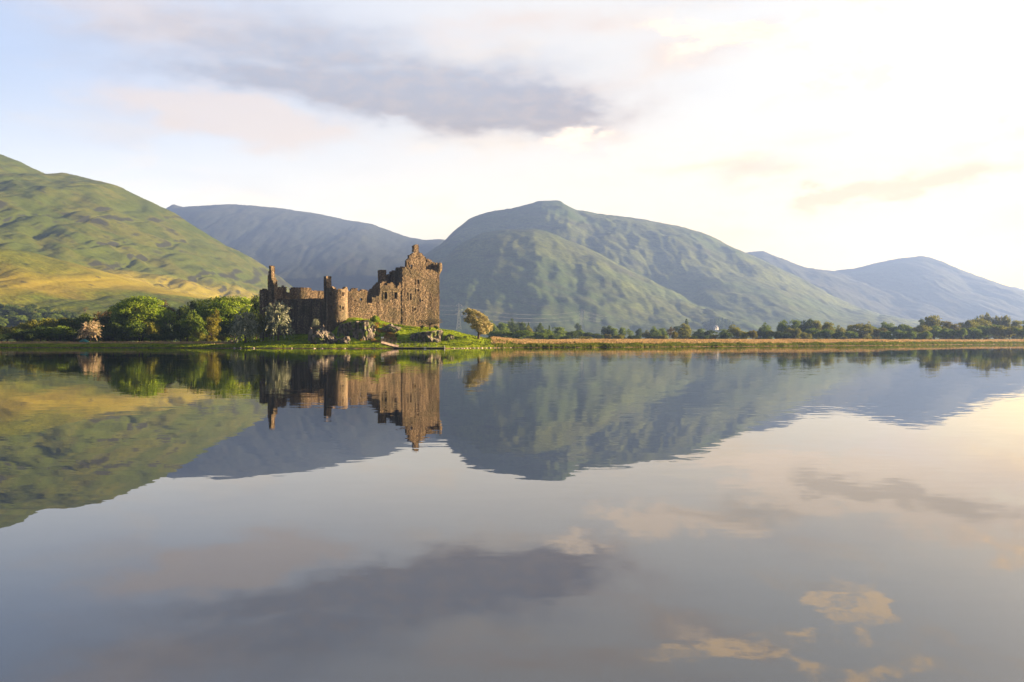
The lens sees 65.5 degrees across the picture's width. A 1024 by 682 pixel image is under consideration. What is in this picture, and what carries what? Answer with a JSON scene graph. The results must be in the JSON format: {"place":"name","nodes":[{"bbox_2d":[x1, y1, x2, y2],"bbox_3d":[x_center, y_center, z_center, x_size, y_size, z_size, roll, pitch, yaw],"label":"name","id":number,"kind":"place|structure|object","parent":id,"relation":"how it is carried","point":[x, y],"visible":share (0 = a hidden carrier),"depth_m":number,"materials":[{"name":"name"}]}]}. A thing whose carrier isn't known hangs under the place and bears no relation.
{"place":"outdoors","nodes":[
{"label":"outdoors","id":0,"kind":"place"},
{"bbox_2d":[0,154,291,340],"bbox_3d":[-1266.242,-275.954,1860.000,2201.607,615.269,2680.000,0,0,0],"label":"hill","id":1,"kind":"structure","parent":0,"point":[73,243],"depth_m":1439.97,"materials":[{"name":"plant"}]},
{"bbox_2d":[14,315,27,324],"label":"tree","id":2,"kind":"object","parent":1,"relation":"on","point":[24,319],"visible":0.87,"depth_m":617.64,"materials":[{"name":"green plant"}]},
{"bbox_2d":[166,204,444,300],"bbox_3d":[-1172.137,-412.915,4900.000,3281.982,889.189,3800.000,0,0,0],"label":"mountain ridge","id":3,"kind":"structure","parent":0,"point":[302,249],"depth_m":4330.45,"materials":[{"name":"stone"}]},
{"bbox_2d":[0,317,1010,348],"bbox_3d":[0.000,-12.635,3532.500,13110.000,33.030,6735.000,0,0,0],"label":"ground","id":4,"kind":"structure","parent":0,"point":[405,332],"depth_m":196.68,"materials":[{"name":"plant"}]},
{"bbox_2d":[0,333,13,340],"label":"bush","id":5,"kind":"object","parent":4,"relation":"on","point":[5,336],"visible":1,"depth_m":225.10,"materials":[{"name":"green plant"}]},
{"bbox_2d":[11,328,33,340],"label":"bush","id":6,"kind":"object","parent":4,"relation":"on","point":[19,333],"visible":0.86,"depth_m":226.72,"materials":[{"name":"green plant"}]},
{"bbox_2d":[14,323,34,341],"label":"tree","id":7,"kind":"object","parent":4,"relation":"on","point":[25,326],"visible":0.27,"depth_m":242.93,"materials":[{"name":"green plant"}]},
{"bbox_2d":[23,332,45,340],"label":"bush","id":8,"kind":"object","parent":4,"relation":"on","point":[31,336],"visible":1,"depth_m":225.39,"materials":[{"name":"green plant"}]},
{"bbox_2d":[25,319,44,340],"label":"tree","id":9,"kind":"object","parent":4,"relation":"on","point":[33,322],"visible":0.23,"depth_m":254.68,"materials":[{"name":"green plant"}]},
{"bbox_2d":[30,325,50,341],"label":"bush","id":10,"kind":"object","parent":4,"relation":"on","point":[39,328],"visible":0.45,"depth_m":230.99,"materials":[{"name":"green plant"}]},
{"bbox_2d":[35,318,57,341],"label":"tree","id":11,"kind":"object","parent":4,"relation":"on","point":[49,322],"visible":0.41,"depth_m":246.49,"materials":[{"name":"green plant"}]},
{"bbox_2d":[41,325,75,340],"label":"bush","id":12,"kind":"object","parent":4,"relation":"on","point":[56,332],"visible":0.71,"depth_m":228.12,"materials":[{"name":"green plant"}]},
{"bbox_2d":[55,317,84,341],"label":"tree","id":13,"kind":"object","parent":4,"relation":"on","point":[67,323],"visible":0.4,"depth_m":238.67,"materials":[{"name":"green plant"}]},
{"bbox_2d":[62,328,87,341],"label":"bush","id":14,"kind":"object","parent":4,"relation":"on","point":[69,334],"visible":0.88,"depth_m":226.79,"materials":[{"name":"green plant"}]},
{"bbox_2d":[74,313,92,340],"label":"tree","id":15,"kind":"object","parent":4,"relation":"on","point":[87,319],"visible":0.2,"depth_m":252.16,"materials":[{"name":"green plant"}]},
{"bbox_2d":[75,320,103,340],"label":"hawthorn tree","id":16,"kind":"object","parent":4,"relation":"on","point":[90,329],"visible":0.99,"depth_m":217.97,"materials":[{"name":"beige plant"}]},
{"bbox_2d":[92,310,110,341],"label":"tree","id":17,"kind":"object","parent":4,"relation":"on","point":[106,312],"visible":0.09,"depth_m":259.83,"materials":[{"name":"green plant"}]},
{"bbox_2d":[96,332,115,341],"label":"bush","id":18,"kind":"object","parent":4,"relation":"on","point":[106,336],"visible":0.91,"depth_m":224.86,"materials":[{"name":"green plant"}]},
{"bbox_2d":[95,314,118,341],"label":"tree","id":19,"kind":"object","parent":4,"relation":"on","point":[104,319],"visible":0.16,"depth_m":241.97,"materials":[{"name":"green plant"}]},
{"bbox_2d":[101,322,120,340],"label":"bush","id":20,"kind":"object","parent":4,"relation":"on","point":[112,329],"visible":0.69,"depth_m":230.59,"materials":[{"name":"green plant"}]},
{"bbox_2d":[0,341,234,344],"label":"reeds","id":21,"kind":"object","parent":4,"relation":"on","point":[123,342],"visible":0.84,"depth_m":208.10,"materials":[{"name":"plant"}]},
{"bbox_2d":[0,343,251,347],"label":"grass","id":22,"kind":"structure","parent":4,"relation":"on","point":[199,345],"depth_m":197.03,"materials":[{"name":"plant"}]},
{"bbox_2d":[116,333,137,340],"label":"bush","id":23,"kind":"object","parent":4,"relation":"on","point":[126,337],"visible":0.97,"depth_m":223.11,"materials":[{"name":"green plant"}]},
{"bbox_2d":[123,321,147,340],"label":"bush","id":24,"kind":"object","parent":4,"relation":"on","point":[135,329],"visible":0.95,"depth_m":223.91,"materials":[{"name":"green plant"}]},
{"bbox_2d":[108,295,178,341],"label":"tree","id":25,"kind":"object","parent":4,"relation":"on","point":[135,309],"visible":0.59,"depth_m":238.53,"materials":[{"name":"green plant"}]},
{"bbox_2d":[141,321,161,341],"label":"bush","id":26,"kind":"object","parent":4,"relation":"on","point":[152,328],"visible":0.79,"depth_m":226.66,"materials":[{"name":"green plant"}]},
{"bbox_2d":[147,333,165,340],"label":"bush","id":27,"kind":"object","parent":4,"relation":"on","point":[155,337],"visible":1,"depth_m":223.89,"materials":[{"name":"green plant"}]},
{"bbox_2d":[157,325,172,340],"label":"bush","id":28,"kind":"object","parent":4,"relation":"on","point":[164,330],"visible":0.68,"depth_m":230.38,"materials":[{"name":"green plant"}]},
{"bbox_2d":[164,331,180,341],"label":"bush","id":29,"kind":"object","parent":4,"relation":"on","point":[174,335],"visible":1,"depth_m":224.92,"materials":[{"name":"green plant"}]},
{"bbox_2d":[168,323,182,341],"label":"bush","id":30,"kind":"object","parent":4,"relation":"on","point":[176,327],"visible":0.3,"depth_m":234.08,"materials":[{"name":"green plant"}]},
{"bbox_2d":[169,305,188,340],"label":"tree","id":31,"kind":"object","parent":4,"relation":"on","point":[181,311],"visible":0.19,"depth_m":259.57,"materials":[{"name":"green plant"}]},
{"bbox_2d":[178,327,195,340],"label":"bush","id":32,"kind":"object","parent":4,"relation":"on","point":[184,333],"visible":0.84,"depth_m":228.43,"materials":[{"name":"green plant"}]},
{"bbox_2d":[179,309,207,340],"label":"tree","id":33,"kind":"object","parent":4,"relation":"on","point":[197,323],"visible":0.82,"depth_m":230.13,"materials":[{"name":"green plant"}]},
{"bbox_2d":[181,298,209,340],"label":"tree","id":34,"kind":"object","parent":4,"relation":"on","point":[193,305],"visible":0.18,"depth_m":254.06,"materials":[{"name":"green plant"}]},
{"bbox_2d":[191,331,206,340],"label":"bush","id":35,"kind":"object","parent":4,"relation":"on","point":[200,335],"visible":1,"depth_m":224.37,"materials":[{"name":"green plant"}]},
{"bbox_2d":[204,309,221,341],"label":"tree","id":36,"kind":"object","parent":4,"relation":"on","point":[211,326],"visible":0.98,"depth_m":225.95,"materials":[{"name":"green plant"}]},
{"bbox_2d":[194,295,255,341],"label":"tree","id":37,"kind":"object","parent":4,"relation":"on","point":[230,311],"visible":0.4,"depth_m":244.45,"materials":[{"name":"green plant"}]},
{"bbox_2d":[217,319,249,339],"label":"bush","id":38,"kind":"object","parent":4,"relation":"on","point":[226,329],"visible":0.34,"depth_m":237.82,"materials":[{"name":"green plant"}]},
{"bbox_2d":[229,311,261,342],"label":"hawthorn tree","id":39,"kind":"object","parent":4,"relation":"on","point":[244,325],"visible":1,"depth_m":194.93,"materials":[{"name":"green plant"}]},
{"bbox_2d":[247,295,259,338],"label":"tree","id":40,"kind":"object","parent":4,"relation":"on","point":[254,309],"visible":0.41,"depth_m":235.46,"materials":[{"name":"green plant"}]},
{"bbox_2d":[255,313,272,340],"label":"hawthorn tree","id":41,"kind":"object","parent":4,"relation":"on","point":[260,321],"visible":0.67,"depth_m":198.33,"materials":[{"name":"green plant"}]},
{"bbox_2d":[261,299,295,340],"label":"hawthorn tree","id":42,"kind":"object","parent":4,"relation":"on","point":[278,319],"visible":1,"depth_m":195.07,"materials":[{"name":"white plant"}]},
{"bbox_2d":[309,329,337,343],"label":"boulder","id":43,"kind":"object","parent":4,"relation":"on","point":[321,336],"visible":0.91,"depth_m":186.22,"materials":[{"name":"stone"}]},
{"bbox_2d":[338,336,349,343],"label":"boulder","id":44,"kind":"object","parent":4,"relation":"on","point":[344,340],"visible":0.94,"depth_m":185.96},
{"bbox_2d":[259,244,441,338],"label":"castle","id":45,"kind":"structure","parent":4,"relation":"on","point":[408,294],"depth_m":209.69,"materials":[{"name":"stone"}]},
{"bbox_2d":[337,320,374,337],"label":"rock outcrop","id":46,"kind":"object","parent":4,"relation":"on","point":[350,329],"visible":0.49,"depth_m":190.25,"materials":[{"name":"stone"}]},
{"bbox_2d":[355,325,375,339],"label":"rock outcrop","id":47,"kind":"object","parent":4,"relation":"on","point":[366,332],"visible":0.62,"depth_m":189.37,"materials":[{"name":"stone"}]},
{"bbox_2d":[360,320,396,341],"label":"bracken","id":48,"kind":"object","parent":4,"relation":"on","point":[388,335],"visible":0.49,"depth_m":193.35,"materials":[{"name":"plant"}]},
{"bbox_2d":[378,323,400,332],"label":"boulder","id":49,"kind":"object","parent":4,"relation":"on","point":[391,328],"visible":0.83,"depth_m":195.93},
{"bbox_2d":[409,330,442,342],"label":"rock outcrop","id":50,"kind":"object","parent":4,"relation":"on","point":[433,336],"visible":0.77,"depth_m":189.73,"materials":[{"name":"stone"}]},
{"bbox_2d":[417,317,441,328],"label":"shrub","id":51,"kind":"object","parent":4,"relation":"on","point":[437,321],"visible":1,"depth_m":204.66,"materials":[{"name":"green plant"}]},
{"bbox_2d":[375,326,526,346],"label":"rushes","id":52,"kind":"object","parent":4,"relation":"on","point":[471,343],"visible":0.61,"depth_m":192.60,"materials":[{"name":"plant"}]},
{"bbox_2d":[462,308,493,338],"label":"hawthorn tree","id":53,"kind":"object","parent":4,"relation":"on","point":[481,324],"visible":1,"depth_m":196.08,"materials":[{"name":"beige plant"}]},
{"bbox_2d":[486,330,510,337],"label":"bush","id":54,"kind":"object","parent":4,"relation":"on","point":[500,333],"visible":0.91,"depth_m":396.88,"materials":[{"name":"green plant"}]},
{"bbox_2d":[497,322,509,337],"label":"tree","id":55,"kind":"object","parent":4,"relation":"on","point":[502,325],"visible":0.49,"depth_m":536.82,"materials":[{"name":"green plant"}]},
{"bbox_2d":[510,318,519,338],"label":"tree","id":56,"kind":"object","parent":4,"relation":"on","point":[514,328],"visible":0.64,"depth_m":560.20,"materials":[{"name":"green plant"}]},
{"bbox_2d":[506,330,533,338],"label":"bush","id":57,"kind":"object","parent":4,"relation":"on","point":[521,334],"visible":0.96,"depth_m":396.47,"materials":[{"name":"green plant"}]},
{"bbox_2d":[516,322,526,338],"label":"tree","id":58,"kind":"object","parent":4,"relation":"on","point":[522,325],"visible":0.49,"depth_m":578.99,"materials":[{"name":"green plant"}]},
{"bbox_2d":[529,331,553,338],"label":"bush","id":59,"kind":"object","parent":4,"relation":"on","point":[541,335],"visible":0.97,"depth_m":408.10,"materials":[{"name":"green plant"}]},
{"bbox_2d":[550,327,566,336],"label":"tree","id":60,"kind":"object","parent":4,"relation":"on","point":[559,331],"visible":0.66,"depth_m":518.52,"materials":[{"name":"green plant"}]},
{"bbox_2d":[600,325,613,338],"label":"tree","id":61,"kind":"object","parent":4,"relation":"on","point":[607,330],"visible":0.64,"depth_m":557.61,"materials":[{"name":"green plant"}]},
{"bbox_2d":[649,326,661,335],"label":"tree","id":62,"kind":"object","parent":4,"relation":"on","point":[653,331],"visible":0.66,"depth_m":559.97,"materials":[{"name":"green plant"}]},
{"bbox_2d":[677,328,690,338],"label":"tree","id":63,"kind":"object","parent":4,"relation":"on","point":[681,333],"visible":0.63,"depth_m":479.30,"materials":[{"name":"green plant"}]},
{"bbox_2d":[702,330,717,338],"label":"tree","id":64,"kind":"object","parent":4,"relation":"on","point":[709,333],"visible":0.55,"depth_m":498.06,"materials":[{"name":"green plant"}]},
{"bbox_2d":[726,324,743,338],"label":"tree","id":65,"kind":"object","parent":4,"relation":"on","point":[734,331],"visible":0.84,"depth_m":467.88,"materials":[{"name":"green plant"}]},
{"bbox_2d":[747,330,757,338],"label":"bush","id":66,"kind":"object","parent":4,"relation":"on","point":[752,334],"visible":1,"depth_m":419.23,"materials":[{"name":"green plant"}]},
{"bbox_2d":[491,336,1023,343],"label":"reeds","id":67,"kind":"object","parent":4,"relation":"on","point":[571,341],"visible":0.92,"depth_m":265.04,"materials":[{"name":"plant"}]},
{"bbox_2d":[494,339,1023,347],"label":"grass","id":68,"kind":"structure","parent":4,"relation":"on","point":[597,344],"depth_m":244.54,"materials":[{"name":"plant"}]},
{"bbox_2d":[755,325,766,338],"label":"tree","id":69,"kind":"object","parent":4,"relation":"on","point":[761,330],"visible":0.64,"depth_m":499.63,"materials":[{"name":"green plant"}]},
{"bbox_2d":[766,330,780,338],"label":"bush","id":70,"kind":"object","parent":4,"relation":"on","point":[774,334],"visible":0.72,"depth_m":459.14,"materials":[{"name":"green plant"}]},
{"bbox_2d":[773,320,787,338],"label":"tree","id":71,"kind":"object","parent":4,"relation":"on","point":[781,327],"visible":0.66,"depth_m":517.46,"materials":[{"name":"green plant"}]},
{"bbox_2d":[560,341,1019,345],"bbox_3d":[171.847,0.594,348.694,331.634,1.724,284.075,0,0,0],"label":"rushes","id":72,"kind":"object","parent":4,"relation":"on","point":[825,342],"visible":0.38,"depth_m":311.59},
{"bbox_2d":[783,328,801,338],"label":"bush","id":73,"kind":"object","parent":4,"relation":"on","point":[795,333],"visible":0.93,"depth_m":458.20,"materials":[{"name":"green plant"}]},
{"bbox_2d":[788,319,800,338],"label":"tree","id":74,"kind":"object","parent":4,"relation":"on","point":[796,324],"visible":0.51,"depth_m":528.66,"materials":[{"name":"green plant"}]},
{"bbox_2d":[798,318,816,338],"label":"tree","id":75,"kind":"object","parent":4,"relation":"on","point":[804,325],"visible":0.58,"depth_m":516.79,"materials":[{"name":"green plant"}]},
{"bbox_2d":[803,328,821,337],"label":"bush","id":76,"kind":"object","parent":4,"relation":"on","point":[814,332],"visible":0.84,"depth_m":468.06,"materials":[{"name":"green plant"}]},
{"bbox_2d":[812,320,823,338],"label":"tree","id":77,"kind":"object","parent":4,"relation":"on","point":[817,323],"visible":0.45,"depth_m":518.97,"materials":[{"name":"green plant"}]},
{"bbox_2d":[817,329,834,338],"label":"bush","id":78,"kind":"object","parent":4,"relation":"on","point":[826,333],"visible":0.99,"depth_m":469.43,"materials":[{"name":"green plant"}]},
{"bbox_2d":[818,322,834,338],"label":"tree","id":79,"kind":"object","parent":4,"relation":"on","point":[828,325],"visible":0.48,"depth_m":507.11,"materials":[{"name":"green plant"}]},
{"bbox_2d":[844,331,858,338],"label":"bush","id":80,"kind":"object","parent":4,"relation":"on","point":[851,335],"visible":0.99,"depth_m":468.13,"materials":[{"name":"green plant"}]},
{"bbox_2d":[848,323,875,338],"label":"tree","id":81,"kind":"object","parent":4,"relation":"on","point":[861,328],"visible":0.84,"depth_m":496.58,"materials":[{"name":"green plant"}]},
{"bbox_2d":[872,328,886,337],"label":"bush","id":82,"kind":"object","parent":4,"relation":"on","point":[876,332],"visible":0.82,"depth_m":488.92,"materials":[{"name":"green plant"}]},
{"bbox_2d":[879,330,891,338],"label":"bush","id":83,"kind":"object","parent":4,"relation":"on","point":[885,334],"visible":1,"depth_m":469.00,"materials":[{"name":"green plant"}]},
{"bbox_2d":[879,321,895,339],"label":"tree","id":84,"kind":"object","parent":4,"relation":"on","point":[886,326],"visible":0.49,"depth_m":539.32,"materials":[{"name":"green plant"}]},
{"bbox_2d":[892,329,906,338],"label":"bush","id":85,"kind":"object","parent":4,"relation":"on","point":[899,334],"visible":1,"depth_m":468.44,"materials":[{"name":"green plant"}]},
{"bbox_2d":[912,325,932,339],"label":"tree","id":86,"kind":"object","parent":4,"relation":"on","point":[922,329],"visible":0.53,"depth_m":507.58,"materials":[{"name":"green plant"}]},
{"bbox_2d":[918,331,932,338],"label":"bush","id":87,"kind":"object","parent":4,"relation":"on","point":[924,335],"visible":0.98,"depth_m":479.31,"materials":[{"name":"green plant"}]},
{"bbox_2d":[918,315,945,338],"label":"tree","id":88,"kind":"object","parent":4,"relation":"on","point":[933,321],"visible":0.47,"depth_m":559.24,"materials":[{"name":"green plant"}]},
{"bbox_2d":[927,325,941,338],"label":"bush","id":89,"kind":"object","parent":4,"relation":"on","point":[934,330],"visible":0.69,"depth_m":517.60,"materials":[{"name":"green plant"}]},
{"bbox_2d":[936,328,955,338],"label":"bush","id":90,"kind":"object","parent":4,"relation":"on","point":[946,333],"visible":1,"depth_m":488.48,"materials":[{"name":"green plant"}]},
{"bbox_2d":[948,323,964,339],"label":"tree","id":91,"kind":"object","parent":4,"relation":"on","point":[954,327],"visible":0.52,"depth_m":538.77,"materials":[{"name":"green plant"}]},
{"bbox_2d":[955,328,967,338],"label":"bush","id":92,"kind":"object","parent":4,"relation":"on","point":[962,332],"visible":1,"depth_m":489.23,"materials":[{"name":"green plant"}]},
{"bbox_2d":[957,319,978,339],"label":"tree","id":93,"kind":"object","parent":4,"relation":"on","point":[970,323],"visible":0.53,"depth_m":566.74,"materials":[{"name":"green plant"}]},
{"bbox_2d":[966,327,982,338],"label":"bush","id":94,"kind":"object","parent":4,"relation":"on","point":[973,332],"visible":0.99,"depth_m":498.11,"materials":[{"name":"green plant"}]},
{"bbox_2d":[973,318,991,338],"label":"tree","id":95,"kind":"object","parent":4,"relation":"on","point":[982,322],"visible":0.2,"depth_m":576.06,"materials":[{"name":"green plant"}]},
{"bbox_2d":[979,312,992,338],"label":"tree","id":96,"kind":"object","parent":4,"relation":"on","point":[987,317],"visible":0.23,"depth_m":597.82,"materials":[{"name":"green plant"}]},
{"bbox_2d":[976,324,998,338],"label":"bush","id":97,"kind":"object","parent":4,"relation":"on","point":[985,331],"visible":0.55,"depth_m":517.46,"materials":[{"name":"green plant"}]},
{"bbox_2d":[991,315,999,338],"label":"tree","id":98,"kind":"object","parent":4,"relation":"on","point":[996,321],"visible":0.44,"depth_m":598.28,"materials":[{"name":"green plant"}]},
{"bbox_2d":[989,325,1008,338],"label":"bush","id":99,"kind":"object","parent":4,"relation":"on","point":[995,331],"visible":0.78,"depth_m":509.36,"materials":[{"name":"green plant"}]},
{"bbox_2d":[999,314,1010,338],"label":"tree","id":100,"kind":"object","parent":4,"relation":"on","point":[1006,320],"visible":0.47,"depth_m":599.83,"materials":[{"name":"green plant"}]},
{"bbox_2d":[1002,326,1018,339],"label":"bush","id":101,"kind":"object","parent":4,"relation":"on","point":[1008,333],"visible":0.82,"depth_m":498.52,"materials":[{"name":"green plant"}]},
{"bbox_2d":[1009,320,1023,338],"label":"tree","id":102,"kind":"object","parent":4,"relation":"on","point":[1015,323],"visible":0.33,"depth_m":566.93,"materials":[{"name":"green plant"}]},
{"bbox_2d":[1012,328,1023,339],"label":"bush","id":103,"kind":"object","parent":4,"relation":"on","point":[1020,333],"visible":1,"depth_m":489.75,"materials":[{"name":"green plant"}]},
{"bbox_2d":[0,344,1023,681],"bbox_3d":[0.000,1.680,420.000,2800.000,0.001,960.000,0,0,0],"label":"water","id":104,"kind":"structure","parent":0,"point":[598,514],"depth_m":7.71,"materials":[{"name":"grey liquid"}]},
{"bbox_2d":[381,337,444,348],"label":"jetty","id":105,"kind":"object","parent":104,"relation":"on","point":[391,344],"visible":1,"depth_m":176.32,"materials":[{"name":"brown wood"}]},
{"bbox_2d":[0,0,1023,288],"label":"sky","id":106,"kind":"structure","parent":0,"point":[831,135],"materials":[{"name":"white"}]},
{"bbox_2d":[423,200,1022,338],"bbox_3d":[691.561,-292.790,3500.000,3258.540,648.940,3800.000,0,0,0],"label":"mountain","id":107,"kind":"structure","parent":0,"point":[536,261],"depth_m":2320.72,"materials":[{"name":"plant"}]},
{"bbox_2d":[747,251,1023,326],"bbox_3d":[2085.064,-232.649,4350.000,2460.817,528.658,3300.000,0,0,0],"label":"distant mountain","id":108,"kind":"structure","parent":0,"point":[917,287],"depth_m":3662.38,"materials":[{"name":"stone"}]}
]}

